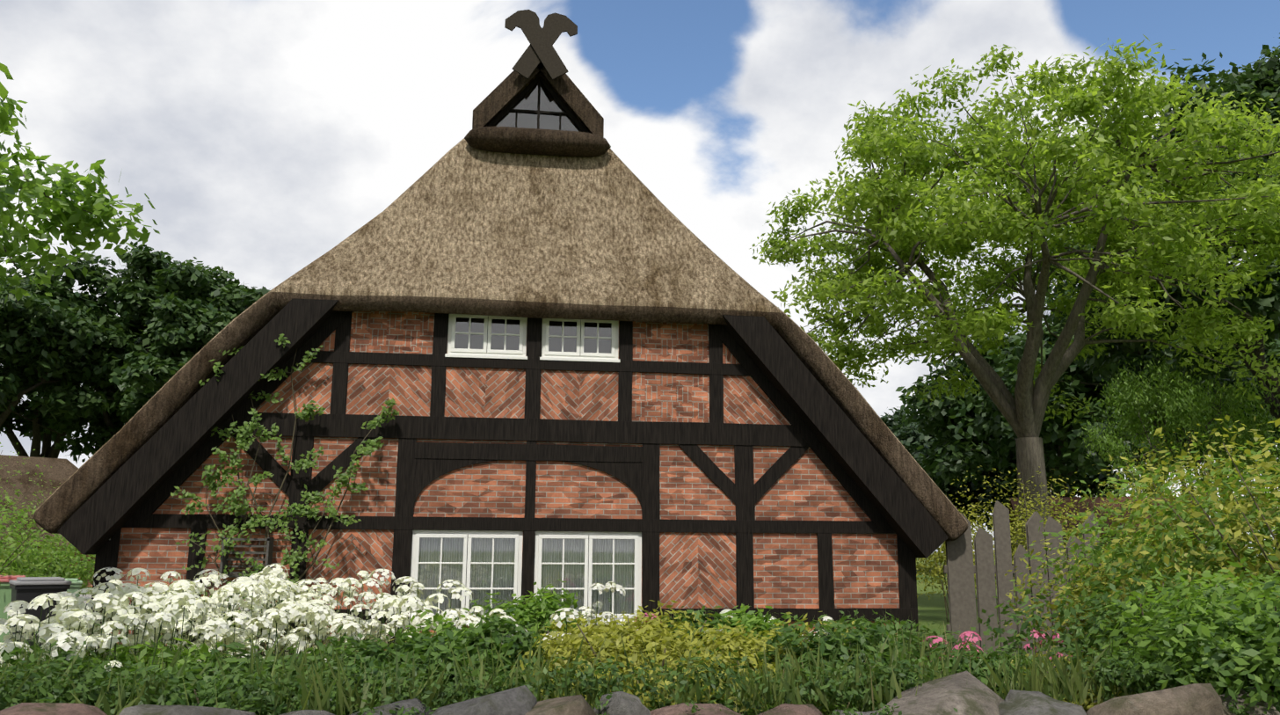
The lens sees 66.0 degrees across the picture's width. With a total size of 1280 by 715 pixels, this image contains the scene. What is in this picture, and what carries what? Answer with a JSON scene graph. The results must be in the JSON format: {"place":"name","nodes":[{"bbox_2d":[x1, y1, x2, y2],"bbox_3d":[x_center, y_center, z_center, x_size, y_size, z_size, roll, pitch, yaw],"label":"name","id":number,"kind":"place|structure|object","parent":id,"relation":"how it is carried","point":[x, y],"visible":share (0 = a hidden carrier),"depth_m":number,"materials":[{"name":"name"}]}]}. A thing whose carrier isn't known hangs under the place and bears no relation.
{"place":"outdoors","nodes":[
{"label":"outdoors","id":0,"kind":"place"},
{"bbox_2d":[0,454,95,587],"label":"thatched barn","id":1,"kind":"structure","parent":0,"point":[61,470],"depth_m":42.61,"materials":[{"name":"plant"}]},
{"bbox_2d":[78,594,91,615],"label":"yard gravel","id":2,"kind":"structure","parent":0,"point":[89,595],"depth_m":33.17,"materials":[{"name":"grey gravel"}]},
{"bbox_2d":[0,574,25,642],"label":"trash bin","id":3,"kind":"object","parent":2,"relation":"on","point":[5,593],"visible":0.19,"depth_m":14.27,"materials":[{"name":"green plastic"}]},
{"bbox_2d":[8,576,72,659],"bbox_3d":[-8.321,3.637,13.560,0.670,1.189,0.842,8,-14,-36],"label":"trash bin","id":4,"kind":"object","parent":2,"relation":"on","point":[28,589],"visible":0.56,"depth_m":13.33,"materials":[{"name":"black plastic"}]},
{"bbox_2d":[65,578,82,596],"bbox_3d":[-10.027,4.368,17.010,0.603,1.070,0.758,7,-13,-30],"label":"trash bin","id":5,"kind":"object","parent":2,"relation":"on","point":[76,585],"visible":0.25,"depth_m":16.90,"materials":[{"name":"green plastic"}]},
{"bbox_2d":[0,0,1279,554],"label":"sky","id":6,"kind":"structure","parent":0,"point":[259,135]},
{"bbox_2d":[79,553,1272,653],"bbox_3d":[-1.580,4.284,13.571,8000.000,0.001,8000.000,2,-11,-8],"label":"ground","id":7,"kind":"structure","parent":0,"point":[933,609],"depth_m":30.74,"materials":[{"name":"green plant"}]},
{"bbox_2d":[0,442,60,551],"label":"shrub","id":8,"kind":"object","parent":7,"relation":"on","point":[17,493],"visible":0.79,"depth_m":30.29,"materials":[{"name":"green plant"}]},
{"bbox_2d":[0,494,78,573],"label":"shrub","id":9,"kind":"object","parent":7,"relation":"on","point":[10,527],"visible":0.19,"depth_m":19.99,"materials":[{"name":"green plant"}]},
{"bbox_2d":[0,490,79,585],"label":"shrub","id":10,"kind":"object","parent":7,"relation":"on","point":[16,551],"visible":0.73,"depth_m":15.63,"materials":[{"name":"green plant"}]},
{"bbox_2d":[0,531,95,596],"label":"shrub","id":11,"kind":"object","parent":7,"relation":"on","point":[78,569],"visible":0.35,"depth_m":18.92,"materials":[{"name":"green plant"}]},
{"bbox_2d":[0,273,124,463],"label":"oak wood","id":12,"kind":"object","parent":7,"relation":"on","point":[41,325],"visible":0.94,"depth_m":50.17,"materials":[{"name":"green plant"}]},
{"bbox_2d":[1,267,146,458],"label":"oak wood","id":13,"kind":"object","parent":7,"relation":"on","point":[47,450],"visible":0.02,"depth_m":56.80,"materials":[{"name":"green plant"}]},
{"bbox_2d":[0,240,264,435],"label":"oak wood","id":14,"kind":"object","parent":7,"relation":"on","point":[154,274],"visible":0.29,"depth_m":53.97,"materials":[{"name":"green plant"}]},
{"bbox_2d":[89,283,270,421],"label":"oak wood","id":15,"kind":"object","parent":7,"relation":"on","point":[176,351],"visible":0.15,"depth_m":51.39,"materials":[{"name":"green plant"}]},
{"bbox_2d":[170,333,399,654],"bbox_3d":[-4.794,1.583,13.271,2.918,5.160,0.536,2,-11,-8],"label":"climbing plant","id":16,"kind":"object","parent":7,"relation":"on","point":[305,414],"visible":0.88,"depth_m":13.32,"materials":[{"name":"green plant"}]},
{"bbox_2d":[32,9,968,656],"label":"house","id":17,"kind":"structure","parent":7,"relation":"on","point":[558,330],"depth_m":14.28,"materials":[{"name":"red brick"}]},
{"bbox_2d":[219,537,274,577],"bbox_3d":[-5.264,2.807,13.170,0.600,0.800,0.265,2,-11,-8],"label":"garden wall rack","id":18,"kind":"object","parent":17,"relation":"attached to","point":[267,559],"visible":0.65,"depth_m":13.16,"materials":[{"name":"grey wood"}]},
{"bbox_2d":[0,670,1279,714],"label":"stone wall","id":19,"kind":"structure","parent":7,"relation":"on","point":[965,693],"depth_m":5.66,"materials":[{"name":"stone"}]},
{"bbox_2d":[0,640,1277,714],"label":"ground cover plants","id":20,"kind":"object","parent":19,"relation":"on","point":[1110,672],"visible":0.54,"depth_m":6.03,"materials":[{"name":"green plant"}]},
{"bbox_2d":[880,407,1018,562],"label":"tree","id":21,"kind":"object","parent":7,"relation":"on","point":[910,440],"visible":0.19,"depth_m":84.69,"materials":[{"name":"green plant"}]},
{"bbox_2d":[916,500,1012,622],"bbox_3d":[7.318,4.823,23.469,3.163,2.989,3.175,2,-11,-8],"label":"shrub","id":22,"kind":"object","parent":7,"relation":"on","point":[941,556],"visible":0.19,"depth_m":23.30,"materials":[{"name":"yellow plant"}]},
{"bbox_2d":[749,34,1279,611],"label":"tree","id":23,"kind":"object","parent":7,"relation":"on","point":[904,229],"visible":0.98,"depth_m":24.81,"materials":[{"name":"green plant"}]},
{"bbox_2d":[945,466,1106,618],"bbox_3d":[8.293,4.114,21.306,3.690,3.555,3.328,-10,-15,42],"label":"shrub","id":24,"kind":"object","parent":7,"relation":"on","point":[1019,530],"visible":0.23,"depth_m":21.19,"materials":[{"name":"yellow plant"}]},
{"bbox_2d":[942,435,1136,565],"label":"tree wood","id":25,"kind":"object","parent":7,"relation":"on","point":[1094,485],"visible":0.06,"depth_m":85.75,"materials":[{"name":"green plant"}]},
{"bbox_2d":[895,318,1201,496],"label":"tree","id":26,"kind":"object","parent":7,"relation":"on","point":[956,459],"visible":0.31,"depth_m":72.52,"materials":[{"name":"green plant"}]},
{"bbox_2d":[1007,496,1208,596],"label":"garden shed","id":27,"kind":"structure","parent":7,"relation":"on","point":[1013,503],"depth_m":33.70,"materials":[{"name":"brown wood"}]},
{"bbox_2d":[943,500,1279,660],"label":"wooden fence","id":28,"kind":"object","parent":7,"relation":"on","point":[960,569],"depth_m":14.57,"materials":[{"name":"grey wood"}]},
{"bbox_2d":[946,253,1279,496],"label":"tree","id":29,"kind":"object","parent":7,"relation":"on","point":[1073,377],"visible":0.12,"depth_m":60.41,"materials":[{"name":"green plant"}]},
{"bbox_2d":[1019,36,1279,422],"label":"tree","id":30,"kind":"object","parent":7,"relation":"on","point":[1261,79],"visible":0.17,"depth_m":34.74,"materials":[{"name":"green plant"}]},
{"bbox_2d":[1078,423,1279,563],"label":"shrub","id":31,"kind":"object","parent":7,"relation":"on","point":[1189,511],"visible":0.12,"depth_m":19.56,"materials":[{"name":"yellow plant"}]},
{"bbox_2d":[1080,349,1279,532],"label":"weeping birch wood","id":32,"kind":"object","parent":7,"relation":"on","point":[1182,406],"visible":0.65,"depth_m":34.43,"materials":[{"name":"green plant"}]},
{"bbox_2d":[1137,317,1279,545],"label":"tree","id":33,"kind":"object","parent":7,"relation":"on","point":[1278,335],"depth_m":70.03,"materials":[{"name":"green plant"}]},
{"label":"garden earth bank","id":34,"kind":"structure","parent":0,"visible":0},
{"bbox_2d":[0,622,98,677],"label":"flowers","id":35,"kind":"object","parent":34,"relation":"on","point":[60,636],"visible":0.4,"depth_m":6.75,"materials":[{"name":"white plant"}]},
{"bbox_2d":[0,636,115,694],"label":"green plant","id":36,"kind":"object","parent":34,"relation":"on","point":[13,661],"visible":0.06,"depth_m":6.51,"materials":[{"name":"green plant"}]},
{"bbox_2d":[0,62,159,304],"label":"tree","id":37,"kind":"object","parent":34,"relation":"on","point":[66,213],"visible":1,"depth_m":8.19,"materials":[{"name":"green plant"}]},
{"bbox_2d":[0,606,205,676],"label":"flowers","id":38,"kind":"object","parent":34,"relation":"on","point":[22,620],"visible":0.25,"depth_m":7.33,"materials":[{"name":"white plant"}]},
{"bbox_2d":[0,604,224,659],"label":"flowers","id":39,"kind":"object","parent":34,"relation":"on","point":[166,636],"visible":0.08,"depth_m":7.78,"materials":[{"name":"white plant"}]},
{"bbox_2d":[0,588,230,676],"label":"flowers","id":40,"kind":"object","parent":34,"relation":"on","point":[71,617],"visible":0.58,"depth_m":7.31,"materials":[{"name":"white plant"}]},
{"bbox_2d":[0,651,232,714],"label":"green plant","id":41,"kind":"object","parent":34,"relation":"on","point":[47,694],"visible":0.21,"depth_m":6.05,"materials":[{"name":"green plant"}]},
{"bbox_2d":[3,581,248,656],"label":"flowers","id":42,"kind":"object","parent":34,"relation":"on","point":[120,592],"visible":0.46,"depth_m":7.88,"materials":[{"name":"white plant"}]},
{"bbox_2d":[12,634,239,694],"bbox_3d":[-3.744,2.541,7.154,1.790,1.034,1.149,2,-11,-8],"label":"green plant","id":43,"kind":"object","parent":34,"relation":"on","point":[147,650],"visible":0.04,"depth_m":7.20,"materials":[{"name":"green plant"}]},
{"bbox_2d":[50,567,206,649],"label":"flowers","id":44,"kind":"object","parent":34,"relation":"on","point":[137,570],"visible":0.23,"depth_m":9.26,"materials":[{"name":"white plant"}]},
{"bbox_2d":[62,574,266,668],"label":"flowers","id":45,"kind":"object","parent":34,"relation":"on","point":[191,587],"visible":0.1,"depth_m":8.97,"materials":[{"name":"white plant"}]},
{"bbox_2d":[62,576,327,656],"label":"flowers","id":46,"kind":"object","parent":34,"relation":"on","point":[249,585],"visible":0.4,"depth_m":8.37,"materials":[{"name":"white plant"}]},
{"bbox_2d":[90,661,358,714],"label":"green plant","id":47,"kind":"object","parent":34,"relation":"on","point":[204,701],"visible":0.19,"depth_m":6.05,"materials":[{"name":"green plant"}]},
{"bbox_2d":[193,568,288,655],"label":"flowers","id":48,"kind":"object","parent":34,"relation":"on","point":[259,576],"visible":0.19,"depth_m":10.23,"materials":[{"name":"white plant"}]},
{"bbox_2d":[172,638,329,705],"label":"green plant","id":49,"kind":"object","parent":34,"relation":"on","point":[232,647],"visible":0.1,"depth_m":6.61,"materials":[{"name":"green plant"}]},
{"bbox_2d":[166,600,363,666],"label":"flowers","id":50,"kind":"object","parent":34,"relation":"on","point":[277,617],"visible":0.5,"depth_m":7.99,"materials":[{"name":"white plant"}]},
{"bbox_2d":[184,580,373,655],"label":"flowers","id":51,"kind":"object","parent":34,"relation":"on","point":[327,598],"visible":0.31,"depth_m":8.99,"materials":[{"name":"white plant"}]},
{"bbox_2d":[204,563,369,659],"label":"flowers","id":52,"kind":"object","parent":34,"relation":"on","point":[279,572],"visible":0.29,"depth_m":9.65,"materials":[{"name":"white plant"}]},
{"bbox_2d":[247,656,421,713],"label":"green plant","id":53,"kind":"object","parent":34,"relation":"on","point":[374,705],"visible":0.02,"depth_m":6.63,"materials":[{"name":"green plant"}]},
{"bbox_2d":[280,603,392,661],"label":"flowers","id":54,"kind":"object","parent":34,"relation":"on","point":[322,632],"visible":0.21,"depth_m":8.65,"materials":[{"name":"white plant"}]},
{"bbox_2d":[284,577,411,654],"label":"flowers","id":55,"kind":"object","parent":34,"relation":"on","point":[367,596],"visible":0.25,"depth_m":9.07,"materials":[{"name":"white plant"}]},
{"bbox_2d":[298,624,447,697],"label":"green plant","id":56,"kind":"object","parent":34,"relation":"on","point":[367,647],"visible":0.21,"depth_m":7.16,"materials":[{"name":"green plant"}]},
{"bbox_2d":[313,568,432,646],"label":"flowers","id":57,"kind":"object","parent":34,"relation":"on","point":[381,595],"visible":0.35,"depth_m":9.98,"materials":[{"name":"white plant"}]},
{"bbox_2d":[325,579,506,647],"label":"flowers","id":58,"kind":"object","parent":34,"relation":"on","point":[381,614],"visible":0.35,"depth_m":8.70,"materials":[{"name":"white plant"}]},
{"bbox_2d":[384,609,490,675],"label":"green plant","id":59,"kind":"object","parent":34,"relation":"on","point":[440,619],"depth_m":7.49,"materials":[{"name":"green plant"}]},
{"bbox_2d":[392,608,550,710],"bbox_3d":[-1.164,2.401,6.910,1.205,1.233,1.005,2,-11,-8],"label":"bush","id":60,"kind":"object","parent":34,"relation":"on","point":[512,643],"visible":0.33,"depth_m":6.87,"materials":[{"name":"green plant"}]},
{"bbox_2d":[379,595,565,643],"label":"flowers","id":61,"kind":"object","parent":34,"relation":"on","point":[400,603],"visible":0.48,"depth_m":8.07,"materials":[{"name":"white plant"}]},
{"bbox_2d":[427,607,583,670],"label":"flowers","id":62,"kind":"object","parent":34,"relation":"on","point":[563,613],"visible":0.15,"depth_m":7.74,"materials":[{"name":"white plant"}]},
{"bbox_2d":[454,579,589,640],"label":"bush","id":63,"kind":"object","parent":34,"relation":"on","point":[535,609],"visible":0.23,"depth_m":9.23,"materials":[{"name":"green plant"}]},
{"bbox_2d":[17,599,1064,714],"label":"garden grass","id":64,"kind":"structure","parent":34,"relation":"on","point":[187,701],"depth_m":6.37,"materials":[{"name":"green plant"}]},
{"bbox_2d":[471,680,652,708],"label":"grass","id":65,"kind":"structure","parent":34,"relation":"on","point":[585,694],"depth_m":6.77,"materials":[{"name":"green plant"}]},
{"bbox_2d":[514,611,669,695],"bbox_3d":[-0.507,2.542,7.435,1.954,1.176,1.357,2,-11,-8],"label":"bush","id":66,"kind":"object","parent":34,"relation":"on","point":[549,652],"visible":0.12,"depth_m":7.41,"materials":[{"name":"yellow plant"}]},
{"bbox_2d":[535,615,649,661],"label":"bush","id":67,"kind":"object","parent":34,"relation":"on","point":[563,626],"depth_m":8.49,"materials":[{"name":"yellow plant"}]},
{"bbox_2d":[574,581,642,634],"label":"flowers","id":68,"kind":"object","parent":34,"relation":"on","point":[611,585],"visible":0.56,"depth_m":11.68,"materials":[{"name":"white plant"}]},
{"bbox_2d":[0,610,1277,714],"bbox_3d":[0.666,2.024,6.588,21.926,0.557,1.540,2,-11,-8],"label":"grass","id":69,"kind":"structure","parent":34,"relation":"on","point":[1066,685],"depth_m":6.35,"materials":[{"name":"green plant"}]},
{"bbox_2d":[579,599,708,663],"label":"bush","id":70,"kind":"object","parent":34,"relation":"on","point":[644,622],"visible":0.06,"depth_m":8.21,"materials":[{"name":"yellow plant"}]},
{"bbox_2d":[635,612,658,627],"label":"pink flowers","id":71,"kind":"object","parent":34,"relation":"on","point":[648,615],"visible":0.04,"depth_m":8.48,"materials":[{"name":"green plant"}]},
{"bbox_2d":[509,604,794,713],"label":"bush","id":72,"kind":"object","parent":34,"relation":"on","point":[633,657],"visible":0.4,"depth_m":7.10,"materials":[{"name":"yellow plant"}]},
{"bbox_2d":[603,673,773,714],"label":"grass","id":73,"kind":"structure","parent":34,"relation":"on","point":[751,710],"depth_m":6.78,"materials":[{"name":"green plant"}]},
{"bbox_2d":[643,603,734,683],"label":"bush","id":74,"kind":"object","parent":34,"relation":"on","point":[715,621],"depth_m":8.23,"materials":[{"name":"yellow plant"}]},
{"bbox_2d":[720,609,778,630],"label":"flower","id":75,"kind":"object","parent":34,"relation":"on","point":[723,611],"visible":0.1,"depth_m":9.28,"materials":[{"name":"white plant"}]},
{"bbox_2d":[691,603,813,671],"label":"bush","id":76,"kind":"object","parent":34,"relation":"on","point":[749,621],"visible":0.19,"depth_m":8.13,"materials":[{"name":"green plant"}]},
{"bbox_2d":[655,610,879,711],"bbox_3d":[0.987,2.567,7.553,2.000,1.186,1.417,2,-11,-8],"label":"bush","id":77,"kind":"object","parent":34,"relation":"on","point":[754,641],"visible":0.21,"depth_m":7.60,"materials":[{"name":"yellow plant"}]},
{"bbox_2d":[763,615,833,640],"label":"flowers","id":78,"kind":"object","parent":34,"relation":"on","point":[825,617],"visible":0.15,"depth_m":10.51,"materials":[{"name":"white plant"}]},
{"bbox_2d":[747,614,921,714],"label":"bush","id":79,"kind":"object","parent":34,"relation":"on","point":[829,644],"visible":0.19,"depth_m":7.31,"materials":[{"name":"green plant"}]},
{"bbox_2d":[763,666,923,714],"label":"grass","id":80,"kind":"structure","parent":34,"relation":"on","point":[825,710],"depth_m":6.72,"materials":[{"name":"green plant"}]},
{"bbox_2d":[813,609,973,673],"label":"bush","id":81,"kind":"object","parent":34,"relation":"on","point":[891,625],"visible":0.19,"depth_m":9.57,"materials":[{"name":"green plant"}]},
{"bbox_2d":[920,631,981,661],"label":"pink flowers","id":82,"kind":"object","parent":34,"relation":"on","point":[974,639],"visible":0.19,"depth_m":9.34,"materials":[{"name":"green plant"}]},
{"bbox_2d":[951,641,983,652],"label":"pink flowers","id":83,"kind":"object","parent":34,"relation":"on","point":[956,646],"visible":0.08,"depth_m":8.87,"materials":[{"name":"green plant"}]},
{"bbox_2d":[913,639,1075,699],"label":"bush","id":84,"kind":"object","parent":34,"relation":"on","point":[981,676],"visible":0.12,"depth_m":7.64,"materials":[{"name":"green plant"}]},
{"bbox_2d":[974,648,1131,712],"bbox_3d":[3.107,2.786,7.853,1.540,0.893,1.279,2,-11,-8],"label":"plant mound","id":85,"kind":"object","parent":34,"relation":"on","point":[1086,708],"visible":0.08,"depth_m":7.68,"materials":[{"name":"green plant"}]},
{"bbox_2d":[1023,629,1091,662],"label":"pink flowers","id":86,"kind":"object","parent":34,"relation":"on","point":[1036,635],"visible":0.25,"depth_m":10.47,"materials":[{"name":"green plant"}]},
{"bbox_2d":[1004,528,1216,660],"bbox_3d":[5.217,2.826,10.771,2.355,1.968,1.756,-6,-13,29],"label":"shrub","id":87,"kind":"object","parent":34,"relation":"on","point":[1076,593],"visible":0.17,"depth_m":10.96,"materials":[{"name":"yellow plant"}]},
{"bbox_2d":[956,557,1279,702],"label":"shrub","id":88,"kind":"object","parent":34,"relation":"on","point":[1067,637],"visible":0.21,"depth_m":8.06,"materials":[{"name":"green plant"}]},
{"bbox_2d":[1010,501,1279,644],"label":"shrub","id":89,"kind":"object","parent":34,"relation":"on","point":[1057,579],"visible":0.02,"depth_m":11.60,"materials":[{"name":"green plant"}]},
{"bbox_2d":[1029,429,1279,627],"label":"shrub","id":90,"kind":"object","parent":34,"relation":"on","point":[1199,562],"visible":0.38,"depth_m":9.13,"materials":[{"name":"green plant"}]},
{"bbox_2d":[1067,556,1279,712],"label":"shrub","id":91,"kind":"object","parent":34,"relation":"on","point":[1205,637],"visible":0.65,"depth_m":6.68,"materials":[{"name":"green plant"}]},
{"bbox_2d":[1080,405,1279,641],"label":"shrub","id":92,"kind":"object","parent":34,"relation":"on","point":[1238,526],"visible":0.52,"depth_m":8.48,"materials":[{"name":"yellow plant"}]},
{"bbox_2d":[1129,580,1279,713],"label":"shrub","id":93,"kind":"object","parent":34,"relation":"on","point":[1242,652],"visible":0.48,"depth_m":6.20,"materials":[{"name":"green plant"}]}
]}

